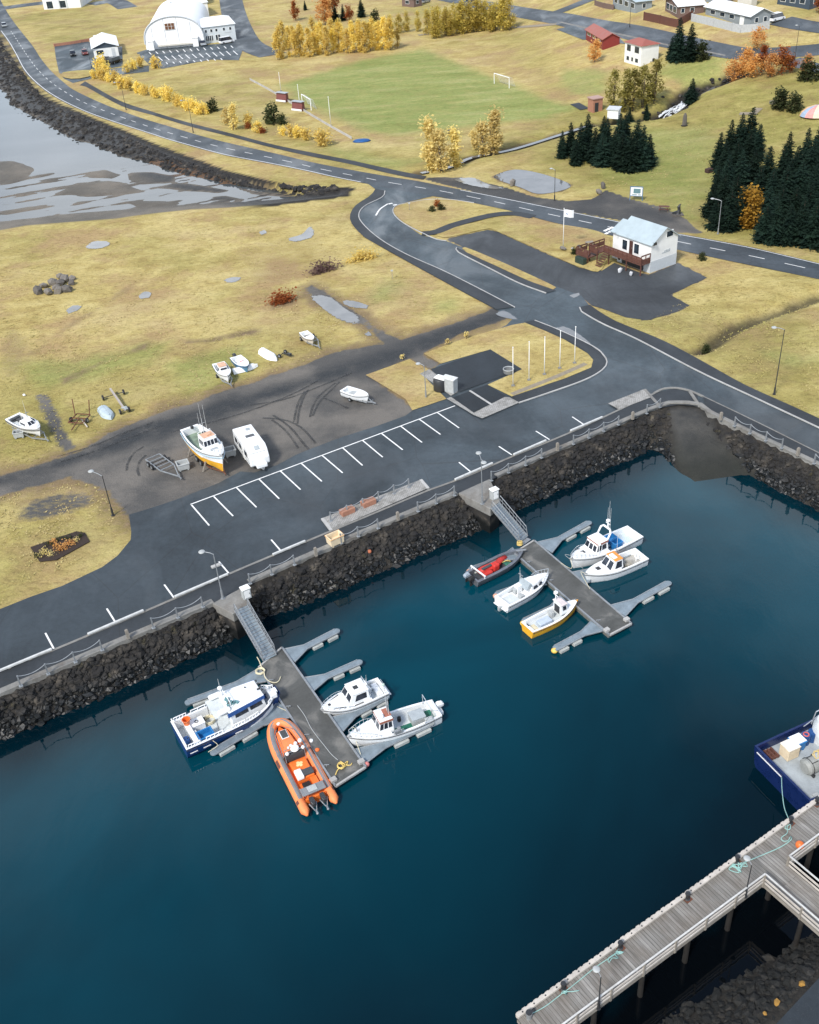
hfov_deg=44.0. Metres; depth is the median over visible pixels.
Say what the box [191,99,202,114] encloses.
shrub
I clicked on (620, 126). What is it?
spruce
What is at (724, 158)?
spruce
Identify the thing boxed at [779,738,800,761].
fish tub
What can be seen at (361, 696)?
window
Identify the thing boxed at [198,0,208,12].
building
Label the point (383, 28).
poplar
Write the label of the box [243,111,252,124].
shrub
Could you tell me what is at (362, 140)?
tarpaulin
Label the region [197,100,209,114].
shrub
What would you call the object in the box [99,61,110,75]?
shrub
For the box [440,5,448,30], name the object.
poplar
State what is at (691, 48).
spruce
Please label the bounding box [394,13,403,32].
poplar
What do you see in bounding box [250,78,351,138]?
barrier
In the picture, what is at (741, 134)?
spruce
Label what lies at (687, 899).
bollard
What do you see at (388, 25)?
poplar
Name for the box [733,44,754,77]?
rowan
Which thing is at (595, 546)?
fishing boat
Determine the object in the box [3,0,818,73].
street
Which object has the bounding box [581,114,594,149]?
spruce
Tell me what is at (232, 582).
quay walkway
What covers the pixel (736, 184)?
spruce
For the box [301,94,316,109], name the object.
football goal
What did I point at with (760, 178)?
spruce
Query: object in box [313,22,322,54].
poplar
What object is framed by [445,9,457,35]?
poplar
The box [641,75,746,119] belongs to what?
stream rocks
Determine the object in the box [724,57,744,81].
rowan
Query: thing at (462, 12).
poplar
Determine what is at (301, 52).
poplar
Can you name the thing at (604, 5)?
fence
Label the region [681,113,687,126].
standing stone
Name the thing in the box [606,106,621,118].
garden shed
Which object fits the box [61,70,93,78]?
grass strip
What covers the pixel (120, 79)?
shrub
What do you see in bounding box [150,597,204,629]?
quay railing
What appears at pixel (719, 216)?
street lamp
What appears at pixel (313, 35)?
poplar
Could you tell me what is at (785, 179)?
spruce
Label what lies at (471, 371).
asphalt pad
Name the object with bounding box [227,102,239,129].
birch
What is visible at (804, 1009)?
service road
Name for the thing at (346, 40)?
poplar
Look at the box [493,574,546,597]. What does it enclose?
finger pontoon
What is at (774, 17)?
parked car
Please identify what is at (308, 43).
poplar
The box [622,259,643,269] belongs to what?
door
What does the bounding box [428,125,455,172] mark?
birch
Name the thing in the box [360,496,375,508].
bench planter
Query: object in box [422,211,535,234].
crossing path
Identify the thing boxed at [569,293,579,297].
puddle
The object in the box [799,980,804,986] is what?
lichen rock
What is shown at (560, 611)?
fishing boat
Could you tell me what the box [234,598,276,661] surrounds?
gangway
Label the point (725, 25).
garden wall
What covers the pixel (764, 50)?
rowan
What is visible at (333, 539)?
fish tub
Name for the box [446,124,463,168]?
birch
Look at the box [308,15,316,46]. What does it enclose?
poplar
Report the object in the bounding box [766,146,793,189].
spruce
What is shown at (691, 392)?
quay kerb
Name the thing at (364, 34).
poplar
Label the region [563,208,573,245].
flagpole
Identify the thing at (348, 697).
window
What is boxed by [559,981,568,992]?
bollard
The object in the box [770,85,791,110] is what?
shrub
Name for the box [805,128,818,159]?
spruce
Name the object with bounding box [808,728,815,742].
barrel
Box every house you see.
[42,0,91,9]
[402,0,421,6]
[576,216,680,275]
[584,23,620,49]
[613,0,652,12]
[624,37,660,66]
[665,0,706,17]
[703,0,775,24]
[738,0,756,5]
[777,0,816,9]
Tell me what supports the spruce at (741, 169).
on the ground
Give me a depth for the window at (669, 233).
145.96 m
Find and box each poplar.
[270,31,280,58]
[274,24,286,58]
[278,19,285,50]
[284,25,292,57]
[288,27,298,56]
[295,21,306,56]
[303,27,315,56]
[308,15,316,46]
[310,31,316,54]
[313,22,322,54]
[317,20,325,49]
[321,25,330,55]
[326,16,335,46]
[328,26,337,52]
[333,19,344,52]
[339,23,344,44]
[343,27,351,52]
[347,20,353,46]
[347,21,357,51]
[355,18,362,52]
[359,20,368,53]
[366,22,375,51]
[368,15,375,45]
[372,20,382,50]
[378,15,390,49]
[382,14,395,49]
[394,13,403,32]
[394,25,400,47]
[400,11,410,31]
[413,10,422,30]
[422,7,431,34]
[427,5,441,38]
[432,3,443,27]
[433,8,444,37]
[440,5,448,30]
[441,6,449,34]
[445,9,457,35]
[449,2,456,29]
[453,1,467,32]
[456,0,471,34]
[463,0,475,32]
[468,0,485,31]
[474,0,487,31]
[481,0,489,25]
[483,2,496,31]
[489,1,500,29]
[493,0,509,30]
[502,0,517,30]
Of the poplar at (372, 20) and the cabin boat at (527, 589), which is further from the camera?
the poplar at (372, 20)
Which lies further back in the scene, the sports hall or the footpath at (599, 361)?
the sports hall
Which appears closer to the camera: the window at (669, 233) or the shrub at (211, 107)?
the window at (669, 233)
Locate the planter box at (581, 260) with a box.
[575,255,586,264]
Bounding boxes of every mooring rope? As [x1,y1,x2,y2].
[532,949,622,1013]
[729,862,747,872]
[741,824,791,863]
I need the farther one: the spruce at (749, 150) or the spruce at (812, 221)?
the spruce at (749, 150)
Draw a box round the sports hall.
[144,0,208,50]
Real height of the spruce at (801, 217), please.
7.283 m
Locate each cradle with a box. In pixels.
[68,399,90,430]
[188,449,227,475]
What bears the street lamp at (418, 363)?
on the grass verge
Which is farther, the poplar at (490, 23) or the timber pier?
the poplar at (490, 23)
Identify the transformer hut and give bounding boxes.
[587,95,603,112]
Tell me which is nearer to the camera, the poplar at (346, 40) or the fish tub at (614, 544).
the fish tub at (614, 544)
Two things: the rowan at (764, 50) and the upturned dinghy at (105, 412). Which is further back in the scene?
the rowan at (764, 50)
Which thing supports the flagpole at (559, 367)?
on the grass verge
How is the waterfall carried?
on the stream rocks at (728, 81)
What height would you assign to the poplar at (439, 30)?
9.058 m
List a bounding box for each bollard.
[525,1009,532,1019]
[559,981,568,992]
[616,940,625,950]
[684,891,692,903]
[735,854,741,865]
[788,816,795,826]
[814,796,818,807]
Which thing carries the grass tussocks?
on the ground
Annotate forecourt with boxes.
[55,25,624,82]
[449,230,706,319]
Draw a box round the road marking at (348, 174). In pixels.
[2,32,817,267]
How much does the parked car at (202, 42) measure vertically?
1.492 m
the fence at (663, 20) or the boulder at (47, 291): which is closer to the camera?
the boulder at (47, 291)
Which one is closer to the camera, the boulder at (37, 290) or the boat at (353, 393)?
the boat at (353, 393)
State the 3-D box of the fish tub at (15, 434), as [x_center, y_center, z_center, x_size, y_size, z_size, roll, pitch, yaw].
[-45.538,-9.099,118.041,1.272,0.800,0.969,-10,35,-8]
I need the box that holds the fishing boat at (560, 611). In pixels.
[521,591,577,638]
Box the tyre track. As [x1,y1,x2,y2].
[64,373,349,474]
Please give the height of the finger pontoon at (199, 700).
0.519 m
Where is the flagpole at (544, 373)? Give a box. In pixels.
[542,337,545,374]
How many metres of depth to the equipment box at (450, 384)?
119.98 m
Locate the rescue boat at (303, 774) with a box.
[267,718,337,815]
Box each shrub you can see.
[89,69,97,78]
[91,52,110,71]
[95,65,103,79]
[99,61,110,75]
[99,68,107,80]
[104,71,112,82]
[109,68,122,84]
[114,74,125,88]
[122,63,132,72]
[123,75,133,90]
[127,58,137,68]
[131,80,141,92]
[134,54,143,66]
[140,84,148,95]
[149,53,161,68]
[150,87,160,97]
[157,85,165,100]
[160,83,174,101]
[169,92,179,103]
[172,92,181,106]
[178,95,184,107]
[181,98,189,110]
[187,95,196,111]
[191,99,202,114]
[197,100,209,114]
[205,96,217,112]
[242,121,252,128]
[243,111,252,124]
[251,120,265,132]
[258,126,266,132]
[261,101,279,124]
[276,112,289,124]
[277,126,286,135]
[285,122,294,137]
[292,124,302,137]
[300,125,312,139]
[312,127,334,146]
[369,9,379,23]
[428,205,435,211]
[437,202,445,209]
[570,246,575,254]
[686,40,711,61]
[695,251,706,260]
[701,343,711,354]
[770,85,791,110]
[785,91,804,112]
[794,57,818,83]
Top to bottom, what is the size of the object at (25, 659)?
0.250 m
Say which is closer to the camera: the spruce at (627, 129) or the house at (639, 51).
the spruce at (627, 129)
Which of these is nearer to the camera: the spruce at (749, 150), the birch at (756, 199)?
the birch at (756, 199)
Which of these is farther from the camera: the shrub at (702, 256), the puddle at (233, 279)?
the puddle at (233, 279)
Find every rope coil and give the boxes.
[204,714,215,724]
[255,657,280,682]
[335,761,351,774]
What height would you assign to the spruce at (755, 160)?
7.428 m
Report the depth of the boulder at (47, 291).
154.24 m
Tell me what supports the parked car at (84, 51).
on the forecourt at (66, 61)
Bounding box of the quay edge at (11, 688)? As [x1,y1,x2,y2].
[0,400,818,696]
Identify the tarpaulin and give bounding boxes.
[353,138,370,142]
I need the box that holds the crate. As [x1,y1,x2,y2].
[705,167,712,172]
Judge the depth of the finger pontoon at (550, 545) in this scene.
99.92 m
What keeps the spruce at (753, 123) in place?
on the ground
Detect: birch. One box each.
[219,106,230,124]
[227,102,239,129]
[417,114,440,173]
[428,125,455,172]
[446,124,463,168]
[468,127,478,148]
[472,120,494,156]
[484,104,504,155]
[736,183,763,232]
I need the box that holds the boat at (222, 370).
[212,361,230,381]
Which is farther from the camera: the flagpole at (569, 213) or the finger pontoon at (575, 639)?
the flagpole at (569, 213)
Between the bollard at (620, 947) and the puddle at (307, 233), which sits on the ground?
the puddle at (307, 233)
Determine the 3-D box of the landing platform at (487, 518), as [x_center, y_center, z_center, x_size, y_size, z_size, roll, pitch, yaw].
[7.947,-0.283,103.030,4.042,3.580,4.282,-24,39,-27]
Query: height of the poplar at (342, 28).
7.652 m
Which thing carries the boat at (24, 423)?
on the boat trailer at (35, 436)
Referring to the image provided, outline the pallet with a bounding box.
[763,747,779,759]
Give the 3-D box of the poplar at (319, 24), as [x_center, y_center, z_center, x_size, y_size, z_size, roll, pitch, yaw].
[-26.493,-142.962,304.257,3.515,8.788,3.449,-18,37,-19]
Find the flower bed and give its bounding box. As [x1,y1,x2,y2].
[30,531,89,561]
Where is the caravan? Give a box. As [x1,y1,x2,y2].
[232,424,269,469]
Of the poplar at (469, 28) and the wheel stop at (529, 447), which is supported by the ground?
the poplar at (469, 28)
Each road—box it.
[0,0,818,278]
[0,184,818,668]
[777,978,818,1023]
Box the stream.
[420,125,595,173]
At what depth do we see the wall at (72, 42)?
342.22 m
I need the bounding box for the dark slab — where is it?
[570,103,587,109]
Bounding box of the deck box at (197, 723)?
[190,716,205,731]
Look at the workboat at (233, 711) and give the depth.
81.41 m
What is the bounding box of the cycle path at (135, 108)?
[81,81,425,179]
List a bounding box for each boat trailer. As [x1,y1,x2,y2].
[12,427,48,441]
[145,453,181,479]
[216,374,232,386]
[299,332,319,348]
[348,398,375,404]
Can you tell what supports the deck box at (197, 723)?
on the workboat at (233, 711)
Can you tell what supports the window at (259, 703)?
in the workboat at (233, 711)
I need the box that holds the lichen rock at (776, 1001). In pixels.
[774,998,779,1005]
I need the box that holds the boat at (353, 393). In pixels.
[340,386,368,402]
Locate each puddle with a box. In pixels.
[66,305,80,313]
[86,241,108,248]
[139,291,150,298]
[224,277,240,282]
[289,227,313,240]
[312,295,359,323]
[343,300,368,308]
[454,177,501,188]
[496,311,516,318]
[555,326,590,343]
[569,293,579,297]
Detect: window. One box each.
[46,1,52,8]
[59,1,65,7]
[164,22,174,29]
[235,708,248,717]
[250,701,262,709]
[341,687,347,695]
[346,693,350,702]
[355,692,366,701]
[622,239,627,250]
[633,243,639,254]
[666,229,673,237]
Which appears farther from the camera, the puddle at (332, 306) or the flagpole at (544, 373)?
the puddle at (332, 306)
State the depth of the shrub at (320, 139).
214.55 m
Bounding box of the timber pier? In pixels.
[516,795,818,1023]
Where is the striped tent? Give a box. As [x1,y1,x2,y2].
[799,104,818,117]
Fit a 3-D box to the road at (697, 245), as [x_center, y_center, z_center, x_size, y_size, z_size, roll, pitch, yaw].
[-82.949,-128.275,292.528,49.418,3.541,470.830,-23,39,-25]
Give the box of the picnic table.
[659,205,668,210]
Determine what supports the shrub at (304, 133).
on the ground
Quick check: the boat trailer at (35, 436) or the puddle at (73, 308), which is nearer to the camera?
the boat trailer at (35, 436)
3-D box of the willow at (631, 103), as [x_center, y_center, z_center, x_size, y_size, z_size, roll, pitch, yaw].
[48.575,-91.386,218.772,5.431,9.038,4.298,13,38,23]
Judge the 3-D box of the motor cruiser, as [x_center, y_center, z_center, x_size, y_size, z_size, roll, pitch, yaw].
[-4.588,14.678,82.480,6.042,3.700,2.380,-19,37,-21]
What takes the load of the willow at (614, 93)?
on the ground
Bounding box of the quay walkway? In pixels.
[0,389,818,687]
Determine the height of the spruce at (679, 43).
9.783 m
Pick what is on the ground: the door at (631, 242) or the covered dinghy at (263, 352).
the covered dinghy at (263, 352)
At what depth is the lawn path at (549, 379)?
121.84 m
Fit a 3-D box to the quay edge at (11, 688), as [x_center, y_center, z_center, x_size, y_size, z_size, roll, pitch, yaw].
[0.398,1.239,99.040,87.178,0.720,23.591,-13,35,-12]
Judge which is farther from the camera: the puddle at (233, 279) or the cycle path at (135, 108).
the cycle path at (135, 108)
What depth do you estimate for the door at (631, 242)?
148.43 m
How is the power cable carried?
on the pontoon at (293, 687)
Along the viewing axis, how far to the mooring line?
69.94 m
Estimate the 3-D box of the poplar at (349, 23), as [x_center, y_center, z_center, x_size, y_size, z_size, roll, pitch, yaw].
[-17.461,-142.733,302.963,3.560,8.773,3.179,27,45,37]
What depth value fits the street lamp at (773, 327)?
113.27 m
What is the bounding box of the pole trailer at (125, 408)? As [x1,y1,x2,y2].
[101,388,130,414]
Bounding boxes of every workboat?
[170,680,279,757]
[754,710,818,809]
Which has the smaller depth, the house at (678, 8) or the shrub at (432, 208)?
the shrub at (432, 208)
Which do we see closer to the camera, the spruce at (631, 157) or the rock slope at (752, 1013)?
the rock slope at (752, 1013)
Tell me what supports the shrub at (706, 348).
on the ground
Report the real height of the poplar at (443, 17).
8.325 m
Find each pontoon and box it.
[185,670,265,707]
[210,702,289,756]
[258,647,366,788]
[284,628,339,662]
[305,659,362,690]
[332,696,389,731]
[355,723,434,761]
[466,547,516,572]
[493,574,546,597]
[514,540,631,637]
[520,595,566,625]
[538,521,591,552]
[551,621,602,653]
[572,555,630,583]
[611,581,671,616]
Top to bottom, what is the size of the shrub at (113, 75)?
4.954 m
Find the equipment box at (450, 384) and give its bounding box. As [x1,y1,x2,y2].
[441,374,457,393]
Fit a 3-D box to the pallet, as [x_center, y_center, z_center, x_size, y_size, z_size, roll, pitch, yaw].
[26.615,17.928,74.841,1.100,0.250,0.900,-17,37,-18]
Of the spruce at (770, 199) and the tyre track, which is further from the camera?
the spruce at (770, 199)
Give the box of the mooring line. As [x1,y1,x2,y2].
[781,777,788,817]
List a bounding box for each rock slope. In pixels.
[0,37,338,196]
[0,410,674,739]
[662,933,818,1023]
[706,421,818,511]
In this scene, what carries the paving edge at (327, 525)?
on the harbour road at (168, 542)
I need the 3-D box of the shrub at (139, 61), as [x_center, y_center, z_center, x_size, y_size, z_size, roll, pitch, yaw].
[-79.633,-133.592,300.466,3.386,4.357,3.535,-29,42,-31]
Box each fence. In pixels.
[594,0,613,9]
[643,10,692,27]
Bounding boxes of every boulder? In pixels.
[33,285,42,294]
[39,283,48,287]
[43,288,52,294]
[47,278,56,285]
[54,286,61,293]
[55,279,63,285]
[60,274,68,281]
[61,284,72,292]
[68,275,75,279]
[68,279,74,285]
[510,179,515,186]
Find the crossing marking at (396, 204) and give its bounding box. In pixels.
[376,203,613,233]
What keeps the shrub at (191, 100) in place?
on the ground
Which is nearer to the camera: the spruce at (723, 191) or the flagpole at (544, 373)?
the flagpole at (544, 373)
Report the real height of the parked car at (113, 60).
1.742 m
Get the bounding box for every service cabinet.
[239,584,251,599]
[489,486,498,500]
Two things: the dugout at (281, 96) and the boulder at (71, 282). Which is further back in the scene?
the dugout at (281, 96)
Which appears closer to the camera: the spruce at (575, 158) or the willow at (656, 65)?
the spruce at (575, 158)
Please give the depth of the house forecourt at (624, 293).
146.09 m
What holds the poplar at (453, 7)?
on the ground
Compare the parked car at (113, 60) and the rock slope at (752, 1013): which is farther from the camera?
the parked car at (113, 60)
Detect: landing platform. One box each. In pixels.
[213,589,251,639]
[459,479,498,532]
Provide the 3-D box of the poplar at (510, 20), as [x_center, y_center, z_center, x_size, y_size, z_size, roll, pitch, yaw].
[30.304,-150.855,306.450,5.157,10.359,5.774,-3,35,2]
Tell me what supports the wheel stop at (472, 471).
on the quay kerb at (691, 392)
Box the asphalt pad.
[431,349,520,411]
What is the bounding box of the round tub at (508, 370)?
[503,366,513,374]
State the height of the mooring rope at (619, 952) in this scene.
0.098 m
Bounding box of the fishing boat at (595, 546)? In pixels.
[569,511,643,567]
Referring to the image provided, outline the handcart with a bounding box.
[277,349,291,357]
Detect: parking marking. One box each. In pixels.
[45,405,582,648]
[149,46,237,63]
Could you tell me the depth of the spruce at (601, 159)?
190.04 m
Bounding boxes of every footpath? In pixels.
[350,189,818,425]
[560,22,724,55]
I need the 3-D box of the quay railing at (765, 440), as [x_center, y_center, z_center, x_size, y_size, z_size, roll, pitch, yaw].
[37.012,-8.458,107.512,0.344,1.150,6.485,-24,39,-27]
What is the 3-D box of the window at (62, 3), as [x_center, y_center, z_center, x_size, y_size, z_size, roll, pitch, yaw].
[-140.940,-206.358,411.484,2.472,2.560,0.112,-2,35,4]
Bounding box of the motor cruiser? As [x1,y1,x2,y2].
[320,676,390,715]
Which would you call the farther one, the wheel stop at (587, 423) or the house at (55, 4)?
the house at (55, 4)
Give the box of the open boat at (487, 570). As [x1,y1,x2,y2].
[463,548,525,586]
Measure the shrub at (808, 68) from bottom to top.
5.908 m
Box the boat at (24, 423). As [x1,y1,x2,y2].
[5,411,40,435]
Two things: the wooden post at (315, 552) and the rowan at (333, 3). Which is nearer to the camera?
the wooden post at (315, 552)
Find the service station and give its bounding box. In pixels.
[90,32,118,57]
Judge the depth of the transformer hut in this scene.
222.07 m
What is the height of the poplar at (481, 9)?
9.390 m
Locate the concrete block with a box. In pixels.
[211,563,220,568]
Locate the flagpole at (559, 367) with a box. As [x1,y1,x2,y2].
[558,330,561,368]
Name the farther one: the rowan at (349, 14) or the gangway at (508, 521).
the rowan at (349, 14)
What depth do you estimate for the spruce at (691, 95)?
219.21 m
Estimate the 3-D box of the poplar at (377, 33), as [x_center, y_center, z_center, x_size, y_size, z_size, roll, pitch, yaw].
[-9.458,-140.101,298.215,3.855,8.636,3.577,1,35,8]
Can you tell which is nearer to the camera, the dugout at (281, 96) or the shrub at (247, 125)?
the shrub at (247, 125)
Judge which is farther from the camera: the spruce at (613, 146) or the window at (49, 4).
the window at (49, 4)
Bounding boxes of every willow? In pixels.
[604,69,621,105]
[616,68,635,112]
[621,66,644,110]
[633,64,656,108]
[644,57,666,103]
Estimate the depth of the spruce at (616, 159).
187.07 m
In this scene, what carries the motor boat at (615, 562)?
on the sea
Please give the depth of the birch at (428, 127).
193.75 m
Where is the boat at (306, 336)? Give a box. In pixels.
[299,330,314,345]
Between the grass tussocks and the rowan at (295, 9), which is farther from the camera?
the rowan at (295, 9)
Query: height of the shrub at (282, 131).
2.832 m
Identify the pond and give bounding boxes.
[494,169,569,193]
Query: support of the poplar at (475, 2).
on the ground
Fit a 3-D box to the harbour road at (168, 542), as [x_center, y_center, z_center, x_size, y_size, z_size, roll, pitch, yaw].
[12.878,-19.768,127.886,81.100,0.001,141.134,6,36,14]
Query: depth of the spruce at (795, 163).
171.37 m
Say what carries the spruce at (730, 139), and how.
on the ground
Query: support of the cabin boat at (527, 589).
on the sea
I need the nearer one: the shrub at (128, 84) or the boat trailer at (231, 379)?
the boat trailer at (231, 379)
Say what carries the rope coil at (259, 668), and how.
on the pontoon at (293, 687)
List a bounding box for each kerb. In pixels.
[25,387,818,661]
[358,191,818,427]
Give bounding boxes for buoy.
[795,840,803,848]
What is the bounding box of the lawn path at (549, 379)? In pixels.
[511,363,587,394]
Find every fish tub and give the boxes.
[12,429,23,438]
[175,458,189,471]
[195,726,214,740]
[224,445,235,457]
[325,529,343,547]
[604,533,617,546]
[610,537,622,549]
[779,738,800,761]
[788,733,807,749]
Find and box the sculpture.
[671,204,683,216]
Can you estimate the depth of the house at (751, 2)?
261.23 m
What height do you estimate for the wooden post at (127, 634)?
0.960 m
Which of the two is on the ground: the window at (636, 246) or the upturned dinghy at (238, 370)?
the upturned dinghy at (238, 370)
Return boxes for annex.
[200,15,236,43]
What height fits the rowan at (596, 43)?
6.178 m
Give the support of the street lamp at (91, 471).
on the ground
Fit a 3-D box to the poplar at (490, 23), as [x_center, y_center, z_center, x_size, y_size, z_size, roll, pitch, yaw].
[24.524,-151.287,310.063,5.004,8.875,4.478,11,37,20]
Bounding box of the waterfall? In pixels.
[659,101,686,117]
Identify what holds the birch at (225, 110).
on the ground
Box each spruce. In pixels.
[331,6,339,21]
[339,4,346,20]
[356,0,367,17]
[555,132,568,159]
[564,122,576,155]
[567,123,589,160]
[567,139,582,166]
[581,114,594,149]
[584,128,599,163]
[590,133,612,167]
[598,116,606,139]
[598,117,617,150]
[607,128,619,165]
[610,131,627,172]
[612,113,630,144]
[616,132,643,173]
[623,114,631,139]
[625,107,634,122]
[628,119,642,144]
[634,125,653,171]
[642,105,650,120]
[647,134,659,166]
[665,36,673,60]
[667,17,685,63]
[677,23,701,62]
[682,78,700,105]
[698,184,717,219]
[702,195,724,231]
[708,132,724,168]
[708,168,721,195]
[709,141,733,179]
[713,155,738,187]
[713,172,732,207]
[714,187,744,233]
[721,174,749,205]
[724,119,736,153]
[730,139,748,173]
[732,149,754,190]
[734,113,749,150]
[735,185,751,228]
[742,130,763,166]
[745,107,765,140]
[747,148,767,184]
[749,204,772,243]
[751,124,766,161]
[751,165,767,206]
[754,186,776,227]
[759,167,778,206]
[760,146,777,185]
[761,200,784,246]
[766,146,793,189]
[772,165,803,205]
[776,203,796,247]
[778,132,796,166]
[788,145,807,180]
[789,162,808,206]
[789,197,810,247]
[793,200,818,249]
[794,127,813,164]
[797,140,818,184]
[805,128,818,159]
[810,225,818,252]
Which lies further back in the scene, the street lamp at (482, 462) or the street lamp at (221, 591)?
the street lamp at (482, 462)
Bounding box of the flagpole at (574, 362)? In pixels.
[573,326,575,363]
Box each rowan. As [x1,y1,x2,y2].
[288,0,299,20]
[312,0,333,24]
[318,0,339,18]
[343,3,353,23]
[586,37,601,62]
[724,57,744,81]
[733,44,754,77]
[741,53,764,76]
[748,26,768,48]
[755,43,770,71]
[761,49,780,76]
[775,42,794,75]
[784,54,799,72]
[799,52,813,70]
[813,0,818,11]
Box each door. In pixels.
[444,380,452,392]
[595,102,598,111]
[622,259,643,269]
[629,241,632,253]
[739,16,743,24]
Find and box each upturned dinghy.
[97,405,113,419]
[231,363,257,374]
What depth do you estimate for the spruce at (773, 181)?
164.29 m
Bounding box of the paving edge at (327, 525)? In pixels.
[321,390,492,530]
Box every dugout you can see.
[275,91,288,101]
[291,100,304,110]
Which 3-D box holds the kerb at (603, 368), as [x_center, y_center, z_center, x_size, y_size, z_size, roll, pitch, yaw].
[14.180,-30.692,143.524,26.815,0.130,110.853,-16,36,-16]
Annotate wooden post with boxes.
[124,629,129,639]
[313,547,317,556]
[396,511,399,520]
[796,447,800,456]
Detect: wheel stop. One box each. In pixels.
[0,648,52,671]
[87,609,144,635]
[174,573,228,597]
[272,540,306,555]
[454,462,492,480]
[513,439,546,455]
[569,416,602,431]
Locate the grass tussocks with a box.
[0,72,818,604]
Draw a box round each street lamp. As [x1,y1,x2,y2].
[88,469,114,515]
[198,550,224,599]
[416,362,426,397]
[476,451,486,504]
[593,965,600,1010]
[710,198,721,233]
[743,855,751,898]
[771,326,784,394]
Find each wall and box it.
[53,38,89,46]
[691,13,769,32]
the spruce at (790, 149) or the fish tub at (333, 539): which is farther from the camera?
the spruce at (790, 149)
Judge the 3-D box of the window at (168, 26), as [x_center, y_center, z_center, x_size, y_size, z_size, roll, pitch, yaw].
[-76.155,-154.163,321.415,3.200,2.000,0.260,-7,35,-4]
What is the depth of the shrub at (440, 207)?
175.94 m
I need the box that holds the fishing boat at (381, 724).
[347,695,443,745]
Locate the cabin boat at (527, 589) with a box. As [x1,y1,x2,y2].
[494,569,548,612]
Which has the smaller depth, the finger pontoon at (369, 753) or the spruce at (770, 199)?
the finger pontoon at (369, 753)
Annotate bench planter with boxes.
[339,504,354,516]
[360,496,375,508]
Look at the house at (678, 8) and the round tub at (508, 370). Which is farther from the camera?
the house at (678, 8)
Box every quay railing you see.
[16,639,104,687]
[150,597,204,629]
[248,555,295,584]
[329,478,410,521]
[339,518,379,543]
[416,486,456,512]
[489,448,542,481]
[572,416,619,444]
[645,398,661,413]
[733,417,783,448]
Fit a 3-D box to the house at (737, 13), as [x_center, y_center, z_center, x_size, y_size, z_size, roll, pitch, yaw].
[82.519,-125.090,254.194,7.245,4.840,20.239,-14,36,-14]
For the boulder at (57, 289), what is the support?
on the ground
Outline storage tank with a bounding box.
[433,374,444,392]
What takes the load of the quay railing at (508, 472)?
on the quay edge at (11, 688)
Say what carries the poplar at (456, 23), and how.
on the ground
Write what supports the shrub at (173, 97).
on the ground
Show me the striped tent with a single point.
(812, 111)
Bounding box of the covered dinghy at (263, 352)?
[258,347,276,360]
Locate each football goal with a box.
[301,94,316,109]
[494,73,514,87]
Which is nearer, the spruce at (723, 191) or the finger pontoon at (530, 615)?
the finger pontoon at (530, 615)
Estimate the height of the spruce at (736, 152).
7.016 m
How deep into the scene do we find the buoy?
65.43 m
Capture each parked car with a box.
[69,50,75,55]
[81,48,88,54]
[107,56,122,63]
[199,40,206,45]
[218,36,234,43]
[769,12,785,21]
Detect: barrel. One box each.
[182,736,190,746]
[801,731,810,745]
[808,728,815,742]
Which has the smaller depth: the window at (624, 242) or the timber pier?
the timber pier
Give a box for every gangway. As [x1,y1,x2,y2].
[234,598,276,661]
[491,495,530,544]
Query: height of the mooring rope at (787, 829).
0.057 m
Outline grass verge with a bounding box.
[367,199,610,409]
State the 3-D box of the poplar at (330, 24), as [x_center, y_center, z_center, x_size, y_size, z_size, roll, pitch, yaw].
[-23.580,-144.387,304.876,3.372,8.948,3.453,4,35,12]
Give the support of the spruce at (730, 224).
on the ground
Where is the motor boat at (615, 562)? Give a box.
[584,539,648,582]
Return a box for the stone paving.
[324,369,649,528]
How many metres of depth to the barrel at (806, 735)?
75.28 m
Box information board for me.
[629,186,642,199]
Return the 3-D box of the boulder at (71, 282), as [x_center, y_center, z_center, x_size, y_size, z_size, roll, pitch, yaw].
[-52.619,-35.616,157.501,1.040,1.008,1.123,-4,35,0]
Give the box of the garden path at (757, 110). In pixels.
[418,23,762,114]
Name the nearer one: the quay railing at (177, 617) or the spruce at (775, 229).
the quay railing at (177, 617)
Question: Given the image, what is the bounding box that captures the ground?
[0,0,818,1023]
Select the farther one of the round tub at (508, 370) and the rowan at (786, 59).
the rowan at (786, 59)
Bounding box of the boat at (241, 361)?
[230,353,248,371]
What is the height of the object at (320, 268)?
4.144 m
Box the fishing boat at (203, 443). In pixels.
[180,406,224,470]
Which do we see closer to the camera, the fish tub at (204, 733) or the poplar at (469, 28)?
the fish tub at (204, 733)
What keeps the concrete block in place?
on the harbour road at (168, 542)
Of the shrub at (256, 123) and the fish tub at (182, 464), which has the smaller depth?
the fish tub at (182, 464)
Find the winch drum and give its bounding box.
[800,752,818,777]
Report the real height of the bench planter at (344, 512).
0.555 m
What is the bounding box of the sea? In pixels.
[0,450,818,1023]
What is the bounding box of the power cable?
[297,705,337,759]
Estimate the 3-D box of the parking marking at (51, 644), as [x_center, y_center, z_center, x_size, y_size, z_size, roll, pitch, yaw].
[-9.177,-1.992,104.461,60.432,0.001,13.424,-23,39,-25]
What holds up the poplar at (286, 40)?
on the ground
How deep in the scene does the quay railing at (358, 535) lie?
97.13 m
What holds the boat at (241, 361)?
on the ground
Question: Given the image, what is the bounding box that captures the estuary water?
[0,89,294,221]
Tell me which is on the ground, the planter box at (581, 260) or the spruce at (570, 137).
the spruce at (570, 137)
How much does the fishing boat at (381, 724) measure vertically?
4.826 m
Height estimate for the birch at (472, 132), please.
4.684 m
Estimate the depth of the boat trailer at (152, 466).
110.41 m
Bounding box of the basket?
[181,716,189,725]
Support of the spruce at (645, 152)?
on the ground

